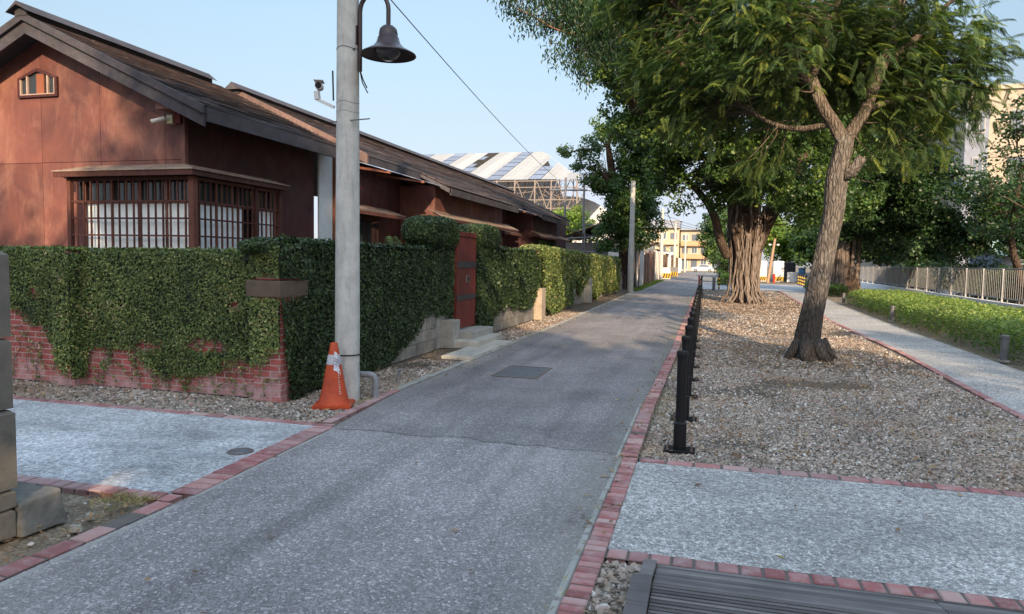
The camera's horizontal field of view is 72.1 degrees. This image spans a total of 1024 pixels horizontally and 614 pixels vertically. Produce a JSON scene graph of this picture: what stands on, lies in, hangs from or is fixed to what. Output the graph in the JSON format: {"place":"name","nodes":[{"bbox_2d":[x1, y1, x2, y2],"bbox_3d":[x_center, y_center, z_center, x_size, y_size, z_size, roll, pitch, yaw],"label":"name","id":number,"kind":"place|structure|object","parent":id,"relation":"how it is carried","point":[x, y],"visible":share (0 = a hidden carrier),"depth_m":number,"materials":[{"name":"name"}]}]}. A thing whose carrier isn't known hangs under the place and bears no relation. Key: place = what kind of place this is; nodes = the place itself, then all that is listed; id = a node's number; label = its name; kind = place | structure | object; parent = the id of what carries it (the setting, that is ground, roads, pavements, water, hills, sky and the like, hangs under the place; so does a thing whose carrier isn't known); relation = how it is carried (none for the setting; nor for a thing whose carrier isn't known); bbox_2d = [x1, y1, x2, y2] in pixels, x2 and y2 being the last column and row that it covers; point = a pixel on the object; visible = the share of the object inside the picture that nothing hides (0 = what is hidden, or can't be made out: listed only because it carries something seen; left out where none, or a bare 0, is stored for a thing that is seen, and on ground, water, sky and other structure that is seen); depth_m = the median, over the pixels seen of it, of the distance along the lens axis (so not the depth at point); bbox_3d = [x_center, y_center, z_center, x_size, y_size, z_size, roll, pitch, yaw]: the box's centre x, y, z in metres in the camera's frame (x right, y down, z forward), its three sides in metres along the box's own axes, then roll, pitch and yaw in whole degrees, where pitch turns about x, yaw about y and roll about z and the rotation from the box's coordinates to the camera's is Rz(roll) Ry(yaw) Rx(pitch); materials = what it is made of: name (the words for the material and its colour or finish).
{"place":"outdoors","nodes":[
{"label":"outdoors","id":0,"kind":"place"},
{"bbox_2d":[5,399,312,493],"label":"side street","id":1,"kind":"structure","parent":0,"point":[150,450],"depth_m":5.96,"materials":[{"name":"grey concrete"}]},
{"bbox_2d":[227,448,253,454],"bbox_3d":[-2.216,1.177,5.742,0.210,0.007,0.210,2,4,15],"label":"access cover","id":2,"kind":"object","parent":1,"relation":"on","point":[239,451],"visible":1,"depth_m":5.73,"materials":[{"name":"metal"}]},
{"bbox_2d":[0,0,335,252],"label":"timber house","id":3,"kind":"structure","parent":0,"point":[91,155],"depth_m":11.71,"materials":[{"name":"red wood"}]},
{"bbox_2d":[17,68,58,98],"bbox_3d":[-7.975,-3.772,11.840,0.840,0.480,0.044,2,4,15],"label":"vent window","id":4,"kind":"structure","parent":3,"relation":"in","point":[37,83],"depth_m":11.82,"materials":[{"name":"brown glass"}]},
{"bbox_2d":[150,115,173,124],"bbox_3d":[-5.491,-2.949,11.094,0.368,0.157,0.144,-1,4,-25],"label":"security camera","id":5,"kind":"object","parent":3,"relation":"attached to","point":[169,119],"visible":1,"depth_m":11.08,"materials":[{"name":"beige plastic"}]},
{"bbox_2d":[66,176,281,252],"bbox_3d":[-5.748,-1.165,12.262,2.455,1.900,2.350,2,4,15],"label":"bay window","id":6,"kind":"structure","parent":3,"relation":"in","point":[174,212],"depth_m":11.32,"materials":[{"name":"brown wood"}]},
{"bbox_2d":[0,271,704,613],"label":"road","id":7,"kind":"structure","parent":0,"point":[503,474],"depth_m":4.52,"materials":[{"name":"grey asphalt"}]},
{"bbox_2d":[4,292,1023,612],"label":"fallen leaves","id":8,"kind":"object","parent":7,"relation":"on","point":[850,354],"depth_m":9.10,"materials":[{"name":"brown plant"}]},
{"bbox_2d":[490,365,551,378],"bbox_3d":[0.150,0.930,10.109,0.660,0.007,1.035,2,4,15],"label":"access cover","id":9,"kind":"object","parent":7,"relation":"on","point":[529,372],"visible":1,"depth_m":10.05,"materials":[{"name":"metal"}]},
{"bbox_2d":[655,208,674,279],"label":"utility pole","id":10,"kind":"object","parent":7,"relation":"on","point":[661,257],"visible":0.61,"depth_m":62.43,"materials":[{"name":"concrete"}]},
{"bbox_2d":[225,82,569,305],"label":"timber house","id":11,"kind":"structure","parent":0,"point":[399,184],"depth_m":18.91,"materials":[{"name":"brown paint"}]},
{"bbox_2d":[360,215,379,243],"bbox_3d":[-3.560,-1.435,16.914,0.070,1.500,1.600,2,4,15],"label":"window","id":12,"kind":"structure","parent":11,"relation":"in","point":[369,226],"depth_m":17.11,"materials":[{"name":"brown wood"}]},
{"bbox_2d":[0,266,1023,600],"bbox_3d":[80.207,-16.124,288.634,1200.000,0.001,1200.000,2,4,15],"label":"ground","id":13,"kind":"structure","parent":0,"point":[14,548],"depth_m":4.57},
{"bbox_2d":[0,251,17,541],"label":"stone pillar","id":14,"kind":"structure","parent":13,"relation":"on","point":[8,469],"depth_m":3.89,"materials":[{"name":"grey stone"}]},
{"bbox_2d":[10,481,66,536],"bbox_3d":[-3.160,1.161,4.243,0.951,0.233,0.340,2,4,15],"label":"concrete block","id":15,"kind":"object","parent":13,"relation":"on","point":[37,506],"depth_m":4.11,"materials":[{"name":"concrete"}]},
{"bbox_2d":[0,501,173,581],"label":"brick kerb","id":16,"kind":"structure","parent":13,"relation":"on","point":[26,562],"depth_m":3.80,"materials":[{"name":"red brick"}]},
{"bbox_2d":[17,474,181,503],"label":"brick kerb","id":17,"kind":"structure","parent":13,"relation":"on","point":[83,488],"depth_m":4.76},
{"bbox_2d":[0,428,335,586],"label":"concrete edge","id":18,"kind":"object","parent":13,"relation":"on","point":[98,540],"visible":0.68,"depth_m":4.17,"materials":[{"name":"grey concrete"}]},
{"bbox_2d":[13,396,335,426],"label":"brick kerb","id":19,"kind":"structure","parent":13,"relation":"on","point":[175,411],"depth_m":7.13,"materials":[{"name":"red brick"}]},
{"bbox_2d":[172,426,332,498],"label":"brick kerb","id":20,"kind":"structure","parent":13,"relation":"on","point":[243,464],"depth_m":5.42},
{"bbox_2d":[12,289,627,420],"bbox_3d":[-7.405,-0.922,36.284,26.380,0.001,54.060,2,4,15],"label":"gravel strip","id":21,"kind":"object","parent":13,"relation":"on","point":[574,308],"visible":0.12,"depth_m":10.56,"materials":[{"name":"beige gravel"}]},
{"bbox_2d":[2,273,307,402],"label":"boundary wall","id":22,"kind":"structure","parent":21,"relation":"on","point":[261,287],"depth_m":8.23,"materials":[{"name":"red brick"}]},
{"bbox_2d":[12,329,251,394],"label":"trailing vines","id":23,"kind":"object","parent":22,"relation":"attached to","point":[132,360],"visible":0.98,"depth_m":8.34,"materials":[{"name":"green plant"}]},
{"bbox_2d":[0,244,280,396],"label":"climbing ivy","id":24,"kind":"object","parent":22,"relation":"attached to","point":[87,297],"visible":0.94,"depth_m":8.22,"materials":[{"name":"green plant"}]},
{"bbox_2d":[12,312,581,422],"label":"gravel","id":25,"kind":"structure","parent":21,"relation":"on","point":[212,407],"depth_m":7.92,"materials":[{"name":"beige gravel"}]},
{"bbox_2d":[311,342,354,408],"bbox_3d":[-1.919,0.723,7.586,0.400,0.685,0.400,1,4,-5],"label":"traffic cone","id":26,"kind":"object","parent":25,"relation":"on","point":[333,394],"visible":1,"depth_m":7.50,"materials":[{"name":"orange plastic"}]},
{"bbox_2d":[330,0,369,401],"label":"utility pole","id":27,"kind":"object","parent":21,"relation":"on","point":[347,284],"visible":0.84,"depth_m":7.68,"materials":[{"name":"concrete"}]},
{"bbox_2d":[313,71,334,108],"bbox_3d":[-2.054,-2.372,7.739,0.231,0.404,0.229,0,4,-9],"label":"security camera","id":28,"kind":"object","parent":27,"relation":"attached to","point":[319,86],"visible":1,"depth_m":7.66,"materials":[{"name":"white plastic"}]},
{"bbox_2d":[360,371,378,397],"bbox_3d":[-1.643,0.892,8.081,0.239,0.312,0.076,2,4,15],"label":"drain pipe","id":29,"kind":"object","parent":27,"relation":"attached to","point":[374,377],"visible":0.89,"depth_m":8.04,"materials":[{"name":"grey plastic"}]},
{"bbox_2d":[353,0,415,92],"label":"street lamp","id":30,"kind":"object","parent":27,"relation":"attached to","point":[387,47],"visible":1,"depth_m":7.51,"materials":[{"name":"black metal"}]},
{"bbox_2d":[302,258,459,389],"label":"boundary wall","id":31,"kind":"structure","parent":21,"relation":"on","point":[443,332],"depth_m":12.19,"materials":[{"name":"concrete"}]},
{"bbox_2d":[237,215,460,400],"bbox_3d":[-2.009,-0.303,10.396,0.843,2.398,6.073,2,4,15],"label":"climbing ivy","id":32,"kind":"object","parent":31,"relation":"attached to","point":[400,298],"visible":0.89,"depth_m":9.85,"materials":[{"name":"green plant"}]},
{"bbox_2d":[441,325,511,359],"bbox_3d":[-0.921,0.606,12.823,1.350,0.280,2.900,2,4,15],"label":"doorstep","id":33,"kind":"object","parent":21,"relation":"on","point":[474,340],"visible":0.82,"depth_m":12.84,"materials":[{"name":"concrete"}]},
{"bbox_2d":[475,257,555,331],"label":"boundary wall","id":34,"kind":"structure","parent":21,"relation":"on","point":[508,317],"depth_m":17.89,"materials":[{"name":"concrete"}]},
{"bbox_2d":[454,231,476,327],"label":"garden gate","id":35,"kind":"structure","parent":34,"relation":"attached to","point":[465,279],"depth_m":13.51,"materials":[{"name":"red paint"}]},
{"bbox_2d":[454,237,475,327],"bbox_3d":[-0.901,-0.476,13.582,0.050,1.720,1.100,2,4,15],"label":"door leaf","id":36,"kind":"structure","parent":35,"relation":"in","point":[465,251],"depth_m":13.50,"materials":[{"name":"red paint"}]},
{"bbox_2d":[457,223,543,330],"bbox_3d":[-0.148,-0.713,16.983,0.789,2.368,6.396,2,4,15],"label":"climbing ivy","id":37,"kind":"object","parent":34,"relation":"attached to","point":[495,263],"visible":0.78,"depth_m":15.52,"materials":[{"name":"green plant"}]},
{"bbox_2d":[519,244,566,314],"bbox_3d":[0.997,-0.791,20.717,0.946,2.082,4.052,2,4,15],"label":"climbing ivy","id":38,"kind":"object","parent":34,"relation":"attached to","point":[553,265],"visible":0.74,"depth_m":20.53,"materials":[{"name":"green plant"}]},
{"bbox_2d":[565,278,617,307],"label":"boundary wall","id":39,"kind":"structure","parent":21,"relation":"on","point":[586,295],"depth_m":27.42,"materials":[{"name":"concrete"}]},
{"bbox_2d":[560,248,621,309],"bbox_3d":[3.396,-1.334,29.955,0.796,2.090,16.090,2,4,15],"label":"climbing ivy","id":40,"kind":"object","parent":39,"relation":"attached to","point":[601,271],"visible":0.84,"depth_m":28.18,"materials":[{"name":"green plant"}]},
{"bbox_2d":[627,181,635,292],"bbox_3d":[6.381,-3.721,37.508,0.310,5.920,0.310,2,4,15],"label":"utility pole","id":41,"kind":"object","parent":21,"relation":"on","point":[631,247],"visible":0.93,"depth_m":37.41,"materials":[{"name":"concrete"}]},
{"bbox_2d":[637,251,643,286],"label":"tin fence","id":42,"kind":"object","parent":21,"relation":"on","point":[641,268],"visible":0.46,"depth_m":46.60,"materials":[{"name":"grey metal"}]},
{"bbox_2d":[643,253,648,283],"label":"tin fence","id":43,"kind":"object","parent":21,"relation":"on","point":[645,272],"visible":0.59,"depth_m":50.06,"materials":[{"name":"brown metal"}]},
{"bbox_2d":[648,250,654,282],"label":"tin fence","id":44,"kind":"object","parent":21,"relation":"on","point":[651,266],"visible":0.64,"depth_m":55.84,"materials":[{"name":"brown metal"}]},
{"bbox_2d":[3,498,645,613],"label":"gravel","id":45,"kind":"structure","parent":13,"relation":"on","point":[622,570],"depth_m":3.52,"materials":[{"name":"grey gravel"}]},
{"bbox_2d":[322,389,399,423],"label":"brick kerb","id":46,"kind":"structure","parent":13,"relation":"on","point":[348,413],"depth_m":7.48,"materials":[{"name":"red brick"}]},
{"bbox_2d":[425,152,590,241],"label":"derelict hall","id":47,"kind":"structure","parent":13,"relation":"on","point":[527,175],"depth_m":74.96,"materials":[{"name":"white metal"}]},
{"bbox_2d":[393,291,634,390],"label":"concrete kerb","id":48,"kind":"structure","parent":13,"relation":"on","point":[423,378],"depth_m":11.09,"materials":[{"name":"grey concrete"}]},
{"bbox_2d":[57,306,1023,613],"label":"dry grass","id":49,"kind":"structure","parent":13,"relation":"on","point":[127,496],"depth_m":4.59,"materials":[{"name":"brown plant"}]},
{"bbox_2d":[538,196,606,241],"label":"arched shed","id":50,"kind":"structure","parent":13,"relation":"on","point":[593,207],"depth_m":86.26,"materials":[{"name":"white metal"}]},
{"bbox_2d":[553,203,601,242],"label":"street tree","id":51,"kind":"object","parent":13,"relation":"on","point":[574,215],"visible":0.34,"depth_m":57.99,"materials":[{"name":"green plant"}]},
{"bbox_2d":[549,178,611,255],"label":"steel frame","id":52,"kind":"object","parent":13,"relation":"on","point":[565,189],"visible":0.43,"depth_m":47.41,"materials":[{"name":"metal"}]},
{"bbox_2d":[391,0,577,192],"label":"overhead cable","id":53,"kind":"object","parent":52,"relation":"attached to","point":[460,78],"visible":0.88,"depth_m":14.75,"materials":[{"name":"black rubber"}]},
{"bbox_2d":[566,228,611,254],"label":"ruined shed","id":54,"kind":"structure","parent":13,"relation":"on","point":[589,247],"depth_m":48.35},
{"bbox_2d":[546,404,641,613],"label":"concrete edge","id":55,"kind":"object","parent":13,"relation":"on","point":[574,561],"visible":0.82,"depth_m":4.08,"materials":[{"name":"grey concrete"}]},
{"bbox_2d":[556,457,637,613],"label":"brick kerb","id":56,"kind":"structure","parent":13,"relation":"on","point":[595,548],"depth_m":3.94,"materials":[{"name":"red brick"}]},
{"bbox_2d":[566,223,646,284],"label":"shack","id":57,"kind":"structure","parent":13,"relation":"on","point":[578,234],"depth_m":52.31,"materials":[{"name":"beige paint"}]},
{"bbox_2d":[556,108,668,288],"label":"fig tree","id":58,"kind":"object","parent":13,"relation":"on","point":[614,221],"visible":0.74,"depth_m":40.41,"materials":[{"name":"green plant"}]},
{"bbox_2d":[574,154,639,288],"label":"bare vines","id":59,"kind":"object","parent":58,"relation":"attached to","point":[606,176],"visible":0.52,"depth_m":40.84,"materials":[{"name":"brown plant"}]},
{"bbox_2d":[585,562,655,613],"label":"gravel corner","id":60,"kind":"object","parent":13,"relation":"on","point":[602,586],"depth_m":3.48,"materials":[{"name":"beige gravel"}]},
{"bbox_2d":[620,290,696,457],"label":"brick kerb","id":61,"kind":"structure","parent":13,"relation":"on","point":[645,419],"depth_m":8.01,"materials":[{"name":"red brick"}]},
{"bbox_2d":[760,261,766,281],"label":"cabinet","id":62,"kind":"object","parent":13,"relation":"on","point":[763,273],"visible":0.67,"depth_m":66.00,"materials":[{"name":"white paint"}]},
{"bbox_2d":[766,239,779,282],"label":"lamp pole","id":63,"kind":"object","parent":13,"relation":"on","point":[770,263],"visible":0.99,"depth_m":61.94,"materials":[{"name":"white"}]},
{"bbox_2d":[773,261,783,281],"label":"cabinet","id":64,"kind":"object","parent":13,"relation":"on","point":[778,269],"visible":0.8,"depth_m":65.64,"materials":[{"name":"white paint"}]},
{"bbox_2d":[784,262,795,281],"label":"equipment box","id":65,"kind":"object","parent":13,"relation":"on","point":[789,266],"visible":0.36,"depth_m":68.19,"materials":[{"name":"black metal"}]},
{"bbox_2d":[762,214,818,263],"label":"street tree","id":66,"kind":"object","parent":13,"relation":"on","point":[778,233],"visible":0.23,"depth_m":70.07,"materials":[{"name":"green plant"}]},
{"bbox_2d":[605,548,1023,611],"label":"brick kerb","id":67,"kind":"structure","parent":13,"relation":"on","point":[904,590],"depth_m":3.57,"materials":[{"name":"red brick"}]},
{"bbox_2d":[623,559,1023,613],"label":"boardwalk","id":68,"kind":"structure","parent":13,"relation":"on","point":[675,590],"depth_m":3.26,"materials":[{"name":"grey wood"}]},
{"bbox_2d":[803,281,849,295],"bbox_3d":[18.824,-1.244,42.468,1.720,0.780,12.138,2,4,19],"label":"hedge","id":69,"kind":"object","parent":13,"relation":"on","point":[837,286],"visible":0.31,"depth_m":37.51,"materials":[{"name":"green plant"}]},
{"bbox_2d":[787,272,871,282],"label":"street wall","id":70,"kind":"structure","parent":13,"relation":"on","point":[792,276],"depth_m":65.67,"materials":[{"name":"white paint"}]},
{"bbox_2d":[639,458,1023,496],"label":"brick kerb","id":71,"kind":"structure","parent":13,"relation":"on","point":[860,479],"depth_m":5.29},
{"bbox_2d":[783,218,887,268],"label":"street tree","id":72,"kind":"object","parent":13,"relation":"on","point":[803,244],"visible":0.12,"depth_m":64.36,"materials":[{"name":"green plant"}]},
{"bbox_2d":[762,145,989,294],"bbox_3d":[19.605,-4.894,38.765,7.577,8.850,11.911,0,4,-18],"label":"fig tree","id":73,"kind":"object","parent":13,"relation":"on","point":[909,213],"visible":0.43,"depth_m":35.34,"materials":[{"name":"green plant"}]},
{"bbox_2d":[829,238,861,293],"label":"hanging roots","id":74,"kind":"object","parent":73,"relation":"hanging from","point":[840,276],"visible":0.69,"depth_m":39.74,"materials":[{"name":"brown plant"}]},
{"bbox_2d":[779,291,1023,420],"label":"brick kerb","id":75,"kind":"structure","parent":13,"relation":"on","point":[976,392],"depth_m":10.42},
{"bbox_2d":[855,206,951,287],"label":"street tree","id":76,"kind":"object","parent":13,"relation":"on","point":[919,253],"visible":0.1,"depth_m":52.17,"materials":[{"name":"green plant"}]},
{"bbox_2d":[845,288,1023,362],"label":"hedge","id":77,"kind":"object","parent":13,"relation":"on","point":[991,320],"visible":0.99,"depth_m":17.31,"materials":[{"name":"green plant"}]},
{"bbox_2d":[855,83,1023,290],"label":"apartment building","id":78,"kind":"structure","parent":13,"relation":"on","point":[970,156],"depth_m":47.58,"materials":[{"name":"beige tile"}]},
{"bbox_2d":[970,157,982,178],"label":"window","id":79,"kind":"structure","parent":78,"relation":"in","point":[979,168],"depth_m":47.68,"materials":[{"name":"white"}]},
{"bbox_2d":[903,256,979,295],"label":"shrub","id":80,"kind":"object","parent":13,"relation":"on","point":[933,278],"visible":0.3,"depth_m":43.13,"materials":[{"name":"green plant"}]},
{"bbox_2d":[860,282,1023,310],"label":"wall","id":81,"kind":"structure","parent":13,"relation":"on","point":[864,285],"depth_m":31.41,"materials":[{"name":"white paint"}]},
{"bbox_2d":[860,266,1023,305],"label":"railing","id":82,"kind":"object","parent":81,"relation":"on","point":[926,285],"visible":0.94,"depth_m":30.35,"materials":[{"name":"metal"}]},
{"bbox_2d":[937,254,1022,302],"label":"shrub","id":83,"kind":"object","parent":13,"relation":"on","point":[973,265],"visible":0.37,"depth_m":34.92,"materials":[{"name":"green plant"}]},
{"bbox_2d":[945,169,1023,260],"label":"street tree","id":84,"kind":"object","parent":13,"relation":"on","point":[972,247],"visible":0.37,"depth_m":32.69,"materials":[{"name":"green plant"}]},
{"bbox_2d":[957,93,1023,304],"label":"street tree","id":85,"kind":"object","parent":13,"relation":"on","point":[1012,231],"visible":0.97,"depth_m":26.82,"materials":[{"name":"green plant"}]},
{"bbox_2d":[962,240,1023,296],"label":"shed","id":86,"kind":"structure","parent":13,"relation":"on","point":[1007,259],"depth_m":39.37,"materials":[{"name":"grey paint"}]},
{"bbox_2d":[968,255,1023,303],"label":"shrub","id":87,"kind":"object","parent":13,"relation":"on","point":[1012,285],"visible":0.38,"depth_m":29.49,"materials":[{"name":"green plant"}]},
{"bbox_2d":[997,335,1009,362],"bbox_3d":[8.492,0.716,12.135,0.180,0.460,0.180,2,4,15],"label":"path light","id":88,"kind":"object","parent":13,"relation":"on","point":[1004,349],"visible":1,"depth_m":12.09,"materials":[{"name":"metal"}]},
{"bbox_2d":[0,0,1023,266],"label":"sky","id":89,"kind":"structure","parent":0,"point":[276,49],"materials":[{"name":"blue"}]},
{"bbox_2d":[645,227,680,257],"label":"apartment building","id":90,"kind":"structure","parent":0,"point":[668,241],"depth_m":145.88,"materials":[{"name":"yellow paint"}]},
{"bbox_2d":[680,229,708,270],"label":"apartment building","id":91,"kind":"structure","parent":0,"point":[694,255],"depth_m":147.61,"materials":[{"name":"beige paint"}]},
{"bbox_2d":[702,271,731,282],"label":"lane","id":92,"kind":"structure","parent":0,"point":[707,277],"depth_m":85.42,"materials":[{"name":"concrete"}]},
{"bbox_2d":[695,206,728,282],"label":"street tree","id":93,"kind":"object","parent":92,"relation":"on","point":[709,253],"visible":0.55,"depth_m":60.76,"materials":[{"name":"green plant"}]},
{"bbox_2d":[608,462,1023,599],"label":"pavement","id":94,"kind":"structure","parent":0,"point":[966,542],"depth_m":4.30,"materials":[{"name":"grey concrete"}]},
{"bbox_2d":[638,289,1023,491],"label":"gravel","id":95,"kind":"structure","parent":0,"point":[887,422],"depth_m":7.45,"materials":[{"name":"grey gravel"}]},
{"bbox_2d":[663,350,694,454],"bbox_3d":[1.443,0.802,6.011,0.260,0.862,0.180,2,4,15],"label":"bollard","id":96,"kind":"object","parent":95,"relation":"on","point":[679,435],"visible":1,"depth_m":5.98,"materials":[{"name":"black metal"}]},
{"bbox_2d":[670,336,696,421],"bbox_3d":[1.775,0.727,7.224,0.260,0.862,0.180,2,4,15],"label":"bollard","id":97,"kind":"object","parent":95,"relation":"on","point":[686,340],"visible":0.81,"depth_m":7.19,"materials":[{"name":"black metal"}]},
{"bbox_2d":[685,325,697,398],"bbox_3d":[2.111,0.652,8.447,0.260,0.862,0.180,2,4,15],"label":"bollard","id":98,"kind":"object","parent":95,"relation":"on","point":[688,330],"visible":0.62,"depth_m":8.41,"materials":[{"name":"black metal"}]},
{"bbox_2d":[687,317,698,381],"bbox_3d":[2.446,0.577,9.670,0.260,0.862,0.180,2,4,15],"label":"bollard","id":99,"kind":"object","parent":95,"relation":"on","point":[691,320],"visible":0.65,"depth_m":9.63,"materials":[{"name":"black metal"}]},
{"bbox_2d":[552,0,975,303],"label":"fig tree","id":100,"kind":"object","parent":95,"relation":"on","point":[750,223],"visible":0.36,"depth_m":27.10,"materials":[{"name":"green plant"}]},
{"bbox_2d":[487,0,687,99],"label":"overhanging branch","id":101,"kind":"object","parent":100,"relation":"attached to","point":[562,7],"visible":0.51,"depth_m":18.36,"materials":[{"name":"green plant"}]},
{"bbox_2d":[578,0,1023,362],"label":"leaning tree","id":102,"kind":"object","parent":95,"relation":"on","point":[816,76],"visible":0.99,"depth_m":11.84,"materials":[{"name":"green plant"}]},
{"bbox_2d":[702,283,984,296],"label":"cross street","id":103,"kind":"structure","parent":0,"point":[779,287],"depth_m":49.08,"materials":[{"name":"grey asphalt"}]},
{"bbox_2d":[782,291,1023,414],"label":"garden path","id":104,"kind":"structure","parent":0,"point":[1000,383],"depth_m":12.61,"materials":[{"name":"grey concrete"}]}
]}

